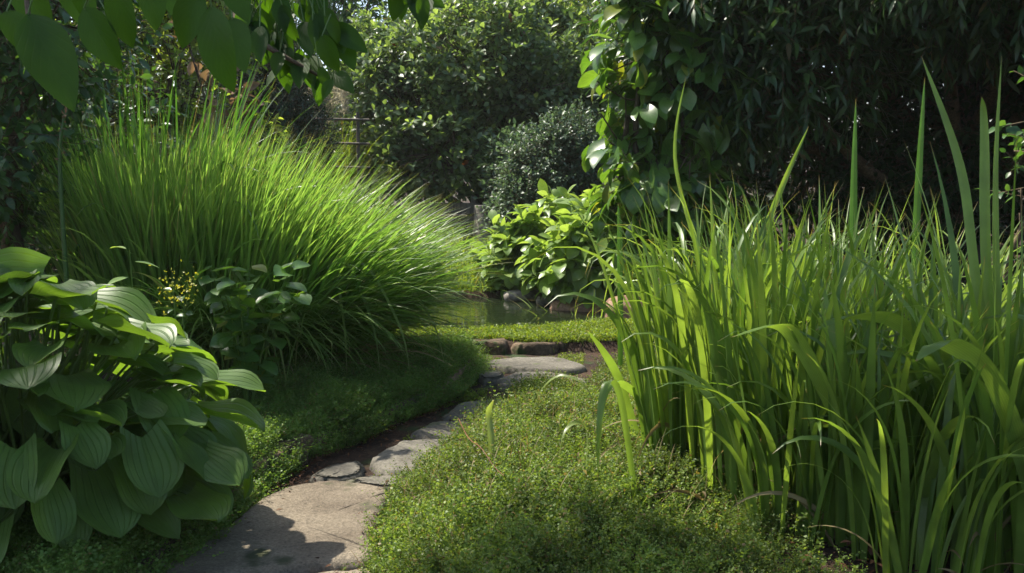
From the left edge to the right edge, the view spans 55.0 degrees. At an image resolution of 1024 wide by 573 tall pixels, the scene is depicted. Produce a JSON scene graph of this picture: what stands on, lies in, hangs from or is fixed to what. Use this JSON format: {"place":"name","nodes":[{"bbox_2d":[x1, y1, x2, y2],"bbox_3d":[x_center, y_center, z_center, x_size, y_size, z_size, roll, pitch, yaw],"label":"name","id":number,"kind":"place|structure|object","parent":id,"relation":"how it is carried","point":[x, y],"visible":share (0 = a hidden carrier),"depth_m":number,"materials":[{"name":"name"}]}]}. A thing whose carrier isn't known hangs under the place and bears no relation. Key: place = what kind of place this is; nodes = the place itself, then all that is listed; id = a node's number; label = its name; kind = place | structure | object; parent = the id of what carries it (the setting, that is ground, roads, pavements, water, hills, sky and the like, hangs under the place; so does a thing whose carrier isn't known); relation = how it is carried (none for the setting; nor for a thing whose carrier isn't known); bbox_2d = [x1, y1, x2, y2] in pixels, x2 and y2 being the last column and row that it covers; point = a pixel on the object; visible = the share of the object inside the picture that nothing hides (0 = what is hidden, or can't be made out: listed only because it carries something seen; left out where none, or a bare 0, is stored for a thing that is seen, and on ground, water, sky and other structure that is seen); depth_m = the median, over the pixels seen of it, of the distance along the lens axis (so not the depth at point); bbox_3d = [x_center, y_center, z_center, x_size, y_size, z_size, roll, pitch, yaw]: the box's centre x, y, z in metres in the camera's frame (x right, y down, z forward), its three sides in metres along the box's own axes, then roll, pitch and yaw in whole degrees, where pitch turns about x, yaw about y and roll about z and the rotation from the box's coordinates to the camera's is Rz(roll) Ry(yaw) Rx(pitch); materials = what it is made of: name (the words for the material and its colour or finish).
{"place":"outdoors","nodes":[
{"label":"outdoors","id":0,"kind":"place"},
{"bbox_2d":[0,4,192,283],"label":"ornamental grass","id":1,"kind":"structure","parent":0,"point":[152,102],"depth_m":7.21,"materials":[{"name":"green plant"}]},
{"bbox_2d":[55,0,297,180],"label":"ornamental grass","id":2,"kind":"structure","parent":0,"point":[170,46],"depth_m":9.32,"materials":[{"name":"green plant"}]},
{"bbox_2d":[168,20,264,173],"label":"ornamental grass","id":3,"kind":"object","parent":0,"point":[193,66],"depth_m":8.62,"materials":[{"name":"brown plant"}]},
{"bbox_2d":[185,2,349,203],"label":"ornamental grass","id":4,"kind":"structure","parent":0,"point":[296,100],"depth_m":11.13,"materials":[{"name":"green plant"}]},
{"bbox_2d":[411,298,603,329],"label":"pond water","id":5,"kind":"structure","parent":0,"point":[500,311],"depth_m":9.03,"materials":[{"name":"green liquid"}]},
{"bbox_2d":[503,289,541,301],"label":"rock","id":6,"kind":"object","parent":5,"relation":"on","point":[511,296],"visible":0.56,"depth_m":9.97,"materials":[{"name":"grey stone"}]},
{"bbox_2d":[536,295,553,305],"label":"rock","id":7,"kind":"object","parent":5,"relation":"on","point":[544,302],"visible":0.3,"depth_m":9.66,"materials":[{"name":"grey stone"}]},
{"bbox_2d":[571,271,616,319],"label":"water reed","id":8,"kind":"object","parent":5,"relation":"in","point":[601,316],"visible":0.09,"depth_m":8.46,"materials":[{"name":"green plant"}]},
{"bbox_2d":[0,161,1023,572],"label":"ground","id":9,"kind":"structure","parent":0,"point":[368,451],"depth_m":4.85,"materials":[{"name":"soil"}]},
{"bbox_2d":[55,104,71,351],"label":"tall stem","id":10,"kind":"object","parent":9,"relation":"on","point":[62,218],"visible":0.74,"depth_m":4.97,"materials":[{"name":"green plant"}]},
{"bbox_2d":[0,14,144,280],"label":"evergreen hedge","id":11,"kind":"object","parent":9,"relation":"on","point":[111,112],"visible":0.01,"depth_m":8.67,"materials":[{"name":"green plant"}]},
{"bbox_2d":[0,217,164,358],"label":"reed clump","id":12,"kind":"object","parent":9,"relation":"on","point":[61,265],"visible":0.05,"depth_m":5.50,"materials":[{"name":"green plant"}]},
{"bbox_2d":[0,0,172,362],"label":"dark leafy shrub","id":13,"kind":"object","parent":9,"relation":"on","point":[16,111],"visible":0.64,"depth_m":5.43,"materials":[{"name":"green plant"}]},
{"bbox_2d":[0,247,265,562],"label":"broad leaved plant","id":14,"kind":"object","parent":9,"relation":"on","point":[58,425],"visible":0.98,"depth_m":3.10,"materials":[{"name":"green plant"}]},
{"bbox_2d":[108,246,158,367],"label":"leafy weed","id":15,"kind":"object","parent":9,"relation":"on","point":[116,279],"visible":0.19,"depth_m":3.85,"materials":[{"name":"green plant"}]},
{"bbox_2d":[118,525,196,572],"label":"ground cover","id":16,"kind":"object","parent":9,"relation":"on","point":[173,541],"visible":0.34,"depth_m":3.21,"materials":[{"name":"green plant"}]},
{"bbox_2d":[149,254,201,399],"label":"flowering weed","id":17,"kind":"object","parent":9,"relation":"on","point":[181,298],"visible":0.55,"depth_m":4.33,"materials":[{"name":"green plant"}]},
{"bbox_2d":[0,30,390,282],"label":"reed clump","id":18,"kind":"object","parent":9,"relation":"on","point":[138,135],"visible":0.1,"depth_m":5.90,"materials":[{"name":"green plant"}]},
{"bbox_2d":[184,485,243,526],"bbox_3d":[-1.132,0.863,3.764,0.127,0.159,0.596,1,7,8],"label":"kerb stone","id":19,"kind":"object","parent":9,"relation":"on","point":[234,497],"visible":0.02,"depth_m":3.81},
{"bbox_2d":[0,0,444,111],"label":"overhanging tree","id":20,"kind":"object","parent":9,"relation":"on","point":[36,35],"visible":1,"depth_m":1.42,"materials":[{"name":"green plant"}]},
{"bbox_2d":[87,0,364,181],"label":"background tree","id":21,"kind":"object","parent":9,"relation":"on","point":[181,78],"visible":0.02,"depth_m":15.74,"materials":[{"name":"green plant"}]},
{"bbox_2d":[0,328,499,572],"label":"groundcover","id":22,"kind":"object","parent":9,"relation":"on","point":[316,400],"visible":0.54,"depth_m":4.74,"materials":[{"name":"green plant"}]},
{"bbox_2d":[194,260,311,403],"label":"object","id":23,"kind":"object","parent":9,"relation":"on","point":[236,322],"visible":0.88,"depth_m":4.72,"materials":[{"name":"green plant"}]},
{"bbox_2d":[1,112,527,399],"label":"ornamental grass","id":24,"kind":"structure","parent":9,"relation":"on","point":[365,286],"depth_m":5.37,"materials":[{"name":"plant"}]},
{"bbox_2d":[161,480,392,572],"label":"paving stone","id":25,"kind":"object","parent":9,"relation":"on","point":[302,527],"visible":0.86,"depth_m":3.48,"materials":[{"name":"beige stone"}]},
{"bbox_2d":[252,433,314,479],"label":"ground cover","id":26,"kind":"object","parent":9,"relation":"on","point":[305,438],"visible":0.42,"depth_m":4.37,"materials":[{"name":"green plant"}]},
{"bbox_2d":[290,112,369,207],"bbox_3d":[-2.376,-1.385,12.514,1.151,1.650,0.069,0,6,0],"label":"trellis fence","id":27,"kind":"object","parent":9,"relation":"on","point":[358,119],"visible":0.27,"depth_m":12.44,"materials":[{"name":"brown wood"}]},
{"bbox_2d":[309,461,365,482],"bbox_3d":[-0.758,0.847,4.311,0.228,0.109,0.295,0,6,0],"label":"paving stone","id":28,"kind":"object","parent":9,"relation":"on","point":[344,471],"visible":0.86,"depth_m":4.27,"materials":[{"name":"grey stone"}]},
{"bbox_2d":[291,71,394,215],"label":"ornamental grass","id":29,"kind":"object","parent":9,"relation":"on","point":[343,95],"depth_m":12.95,"materials":[{"name":"green plant"}]},
{"bbox_2d":[197,396,502,572],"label":"leaf litter","id":30,"kind":"object","parent":9,"relation":"on","point":[348,453],"visible":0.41,"depth_m":4.61,"materials":[{"name":"brown plant"}]},
{"bbox_2d":[313,411,392,454],"bbox_3d":[-0.818,0.743,4.868,0.135,0.151,0.681,3,7,28],"label":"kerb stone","id":31,"kind":"object","parent":9,"relation":"on","point":[320,437],"visible":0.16,"depth_m":4.63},
{"bbox_2d":[289,0,419,196],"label":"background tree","id":32,"kind":"object","parent":9,"relation":"on","point":[346,12],"visible":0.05,"depth_m":16.99,"materials":[{"name":"green plant"}]},
{"bbox_2d":[321,568,387,572],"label":"paving stone","id":33,"kind":"object","parent":9,"relation":"on","point":[357,571],"visible":0.48,"depth_m":3.17,"materials":[{"name":"beige stone"}]},
{"bbox_2d":[346,475,409,489],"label":"paving stone","id":34,"kind":"object","parent":9,"relation":"on","point":[370,480],"visible":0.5,"depth_m":4.13,"materials":[{"name":"grey stone"}]},
{"bbox_2d":[285,206,515,292],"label":"bank grass","id":35,"kind":"structure","parent":9,"relation":"on","point":[469,279],"depth_m":11.26,"materials":[{"name":"green plant"}]},
{"bbox_2d":[225,351,585,572],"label":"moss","id":36,"kind":"object","parent":9,"relation":"on","point":[482,390],"visible":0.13,"depth_m":5.79,"materials":[{"name":"green plant"}]},
{"bbox_2d":[369,439,448,475],"bbox_3d":[-0.414,0.819,4.507,0.463,0.120,0.574,0,6,0],"label":"paving stone","id":37,"kind":"object","parent":9,"relation":"on","point":[399,452],"visible":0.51,"depth_m":4.46,"materials":[{"name":"grey stone"}]},
{"bbox_2d":[410,421,469,439],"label":"paving stone","id":38,"kind":"object","parent":9,"relation":"on","point":[441,426],"visible":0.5,"depth_m":4.91,"materials":[{"name":"grey stone"}]},
{"bbox_2d":[409,196,478,241],"bbox_3d":[-0.890,-0.832,13.026,0.920,0.720,0.113,0,6,0],"label":"board fence","id":39,"kind":"object","parent":9,"relation":"on","point":[455,208],"visible":0.38,"depth_m":12.96,"materials":[{"name":"brown wood"}]},
{"bbox_2d":[442,358,474,388],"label":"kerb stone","id":40,"kind":"object","parent":9,"relation":"on","point":[458,373],"visible":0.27,"depth_m":5.98,"materials":[{"name":"grey stone"}]},
{"bbox_2d":[322,0,629,219],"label":"glossy bush","id":41,"kind":"object","parent":9,"relation":"on","point":[457,74],"visible":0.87,"depth_m":13.38,"materials":[{"name":"green plant"}]},
{"bbox_2d":[441,399,513,420],"bbox_3d":[-0.149,0.718,5.421,0.476,0.116,0.485,0,6,0],"label":"paving stone","id":42,"kind":"object","parent":9,"relation":"on","point":[458,407],"visible":0.27,"depth_m":5.33,"materials":[{"name":"grey stone"}]},
{"bbox_2d":[472,205,498,248],"bbox_3d":[-0.345,-0.699,12.598,0.499,0.703,0.449,-3,7,-24],"label":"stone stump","id":43,"kind":"object","parent":9,"relation":"on","point":[477,216],"visible":0.38,"depth_m":12.45,"materials":[{"name":"grey stone"}]},
{"bbox_2d":[471,338,507,354],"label":"step stone","id":44,"kind":"object","parent":9,"relation":"on","point":[492,345],"visible":0.36,"depth_m":7.20,"materials":[{"name":"stone"}]},
{"bbox_2d":[486,400,494,458],"bbox_3d":[-0.072,0.542,3.622,0.024,0.272,0.076,-3,7,-22],"label":"grass blade","id":45,"kind":"object","parent":9,"relation":"on","point":[489,421],"depth_m":3.64,"materials":[{"name":"plant"}]},
{"bbox_2d":[477,370,503,384],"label":"paving stone","id":46,"kind":"object","parent":9,"relation":"on","point":[493,376],"visible":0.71,"depth_m":6.16,"materials":[{"name":"grey stone"}]},
{"bbox_2d":[472,117,543,211],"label":"pale shrub","id":47,"kind":"object","parent":9,"relation":"on","point":[489,175],"visible":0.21,"depth_m":12.59,"materials":[{"name":"green plant"}]},
{"bbox_2d":[388,316,656,345],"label":"turf","id":48,"kind":"structure","parent":9,"relation":"on","point":[598,329],"depth_m":7.51,"materials":[{"name":"green plant"}]},
{"bbox_2d":[485,357,586,374],"bbox_3d":[0.168,0.571,6.667,0.691,0.128,0.506,5,8,35],"label":"paving stone","id":49,"kind":"object","parent":9,"relation":"on","point":[515,365],"visible":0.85,"depth_m":6.56,"materials":[{"name":"grey stone"}]},
{"bbox_2d":[511,341,566,354],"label":"step stone","id":50,"kind":"object","parent":9,"relation":"on","point":[533,348],"visible":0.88,"depth_m":7.21,"materials":[{"name":"stone"}]},
{"bbox_2d":[348,370,734,569],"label":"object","id":51,"kind":"object","parent":9,"relation":"on","point":[578,453],"visible":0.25,"depth_m":3.60,"materials":[{"name":"green plant"}]},
{"bbox_2d":[495,372,590,390],"bbox_3d":[0.192,0.635,6.121,0.613,0.123,0.557,0,6,0],"label":"paving stone","id":52,"kind":"object","parent":9,"relation":"on","point":[502,383],"visible":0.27,"depth_m":6.13,"materials":[{"name":"grey stone"}]},
{"bbox_2d":[476,93,612,232],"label":"leaved shrub","id":53,"kind":"object","parent":9,"relation":"on","point":[559,164],"visible":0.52,"depth_m":11.80,"materials":[{"name":"green plant"}]},
{"bbox_2d":[512,296,589,315],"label":"arching grass","id":54,"kind":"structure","parent":9,"relation":"on","point":[529,306],"depth_m":9.48,"materials":[{"name":"plant"}]},
{"bbox_2d":[533,374,595,423],"bbox_3d":[0.216,0.499,4.001,0.329,0.284,0.037,4,8,33],"label":"grass blade","id":55,"kind":"object","parent":9,"relation":"on","point":[561,375],"depth_m":3.98,"materials":[{"name":"plant"}]},
{"bbox_2d":[446,0,698,181],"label":"yellow green tree","id":56,"kind":"object","parent":9,"relation":"on","point":[586,5],"depth_m":16.32,"materials":[{"name":"green plant"}]},
{"bbox_2d":[559,420,587,480],"bbox_3d":[0.211,0.574,3.337,0.020,0.236,0.157,6,9,42],"label":"grass blade","id":57,"kind":"object","parent":9,"relation":"on","point":[570,424],"depth_m":3.33,"materials":[{"name":"plant"}]},
{"bbox_2d":[550,299,605,311],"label":"rock","id":58,"kind":"object","parent":9,"relation":"on","point":[566,306],"visible":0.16,"depth_m":9.26,"materials":[{"name":"stone"}]},
{"bbox_2d":[463,177,737,308],"bbox_3d":[0.856,-0.396,9.668,1.577,1.563,3.272,-6,9,-45],"label":"leafy shrub","id":59,"kind":"object","parent":9,"relation":"on","point":[526,235],"visible":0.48,"depth_m":9.57,"materials":[{"name":"green plant"}]},
{"bbox_2d":[341,349,867,572],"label":"groundcover","id":60,"kind":"object","parent":9,"relation":"on","point":[682,543],"visible":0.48,"depth_m":3.19,"materials":[{"name":"green plant"}]},
{"bbox_2d":[458,418,503,475],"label":"bare stem","id":61,"kind":"object","parent":60,"relation":"on","point":[479,446],"visible":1,"depth_m":3.41,"materials":[{"name":"plant"}]},
{"bbox_2d":[596,380,638,505],"bbox_3d":[0.335,0.517,3.200,0.182,0.436,0.042,-5,8,-35],"label":"grass blade","id":62,"kind":"object","parent":9,"relation":"on","point":[621,403],"depth_m":3.20,"materials":[{"name":"green plant"}]},
{"bbox_2d":[605,294,650,318],"bbox_3d":[1.024,0.242,8.579,0.419,0.336,0.332,0,6,0],"label":"rock","id":63,"kind":"object","parent":9,"relation":"on","point":[609,301],"visible":0.12,"depth_m":8.47,"materials":[{"name":"beige stone"}]},
{"bbox_2d":[597,205,706,381],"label":"iris clump","id":64,"kind":"object","parent":9,"relation":"on","point":[620,307],"visible":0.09,"depth_m":5.63,"materials":[{"name":"green plant"}]},
{"bbox_2d":[540,174,864,486],"bbox_3d":[0.784,0.275,3.653,1.183,1.377,1.011,-6,9,-44],"label":"iris clump","id":65,"kind":"object","parent":9,"relation":"on","point":[665,409],"visible":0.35,"depth_m":3.60,"materials":[{"name":"green plant"}]},
{"bbox_2d":[576,78,907,372],"bbox_3d":[1.114,-0.123,4.737,1.614,1.778,1.340,0,6,0],"label":"iris clump","id":66,"kind":"object","parent":9,"relation":"on","point":[782,185],"visible":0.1,"depth_m":4.85,"materials":[{"name":"green plant"}]},
{"bbox_2d":[603,191,939,509],"bbox_3d":[0.946,0.351,3.429,1.253,1.370,1.235,0,6,0],"label":"iris clump","id":67,"kind":"object","parent":9,"relation":"on","point":[711,448],"visible":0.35,"depth_m":3.25,"materials":[{"name":"green plant"}]},
{"bbox_2d":[723,45,830,212],"bbox_3d":[4.550,-4.483,15.957,4.898,6.780,4.091,0,6,0],"label":"background tree","id":68,"kind":"object","parent":9,"relation":"on","point":[776,155],"depth_m":16.27,"materials":[{"name":"green plant"}]},
{"bbox_2d":[563,0,1023,287],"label":"weeping tree","id":69,"kind":"object","parent":9,"relation":"on","point":[848,29],"visible":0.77,"depth_m":7.44,"materials":[{"name":"green plant"}]},
{"bbox_2d":[577,0,766,300],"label":"climbing vine","id":70,"kind":"object","parent":69,"relation":"attached to","point":[635,154],"visible":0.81,"depth_m":7.44,"materials":[{"name":"green plant"}]},
{"bbox_2d":[622,181,965,305],"bbox_3d":[1.641,0.127,5.145,1.832,1.358,1.957,4,7,29],"label":"iris clump","id":71,"kind":"object","parent":9,"relation":"on","point":[751,227],"visible":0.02,"depth_m":5.02,"materials":[{"name":"green plant"}]},
{"bbox_2d":[641,283,967,548],"bbox_3d":[0.908,0.408,3.120,1.017,0.831,0.819,0,6,0],"label":"iris clump","id":72,"kind":"object","parent":9,"relation":"on","point":[768,465],"visible":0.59,"depth_m":3.08,"materials":[{"name":"green plant"}]},
{"bbox_2d":[671,208,938,358],"bbox_3d":[1.238,0.254,4.155,1.255,1.218,1.090,0,6,0],"label":"iris clump","id":73,"kind":"object","parent":9,"relation":"on","point":[716,265],"visible":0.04,"depth_m":3.86,"materials":[{"name":"green plant"}]},
{"bbox_2d":[600,6,1023,293],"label":"evergreen hedge","id":74,"kind":"object","parent":9,"relation":"on","point":[893,160],"visible":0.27,"depth_m":8.85,"materials":[{"name":"green plant"}]},
{"bbox_2d":[652,101,1002,358],"bbox_3d":[1.232,0.103,4.153,1.346,1.831,1.360,0,6,0],"label":"iris clump","id":75,"kind":"object","parent":9,"relation":"on","point":[852,222],"visible":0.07,"depth_m":4.10,"materials":[{"name":"green plant"}]},
{"bbox_2d":[661,470,1010,572],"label":"leaf litter","id":76,"kind":"object","parent":9,"relation":"on","point":[870,549],"visible":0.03,"depth_m":2.97,"materials":[{"name":"brown plant"}]},
{"bbox_2d":[719,244,1023,563],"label":"iris clump","id":77,"kind":"object","parent":9,"relation":"on","point":[849,515],"visible":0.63,"depth_m":2.95,"materials":[{"name":"green plant"}]},
{"bbox_2d":[735,184,1023,417],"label":"iris clump","id":78,"kind":"object","parent":9,"relation":"on","point":[943,324],"visible":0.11,"depth_m":3.61,"materials":[{"name":"green plant"}]},
{"bbox_2d":[739,79,1023,335],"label":"iris clump","id":79,"kind":"object","parent":9,"relation":"on","point":[917,196],"visible":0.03,"depth_m":4.97,"materials":[{"name":"green plant"}]},
{"bbox_2d":[753,219,1023,552],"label":"iris clump","id":80,"kind":"object","parent":9,"relation":"on","point":[893,322],"visible":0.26,"depth_m":3.04,"materials":[{"name":"green plant"}]},
{"bbox_2d":[760,304,1023,572],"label":"iris clump","id":81,"kind":"object","parent":9,"relation":"on","point":[930,531],"visible":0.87,"depth_m":2.79,"materials":[{"name":"green plant"}]},
{"bbox_2d":[799,56,1023,572],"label":"iris clump","id":82,"kind":"object","parent":9,"relation":"on","point":[991,386],"visible":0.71,"depth_m":2.90,"materials":[{"name":"green plant"}]},
{"bbox_2d":[832,189,1023,425],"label":"iris clump","id":83,"kind":"object","parent":9,"relation":"on","point":[1004,293],"visible":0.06,"depth_m":4.46,"materials":[{"name":"green plant"}]},
{"bbox_2d":[976,55,1023,299],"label":"twiggy shrub","id":84,"kind":"object","parent":9,"relation":"on","point":[1015,132],"visible":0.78,"depth_m":4.90,"materials":[{"name":"green plant"}]},
{"bbox_2d":[71,0,990,160],"label":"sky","id":85,"kind":"structure","parent":0,"point":[383,0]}
]}

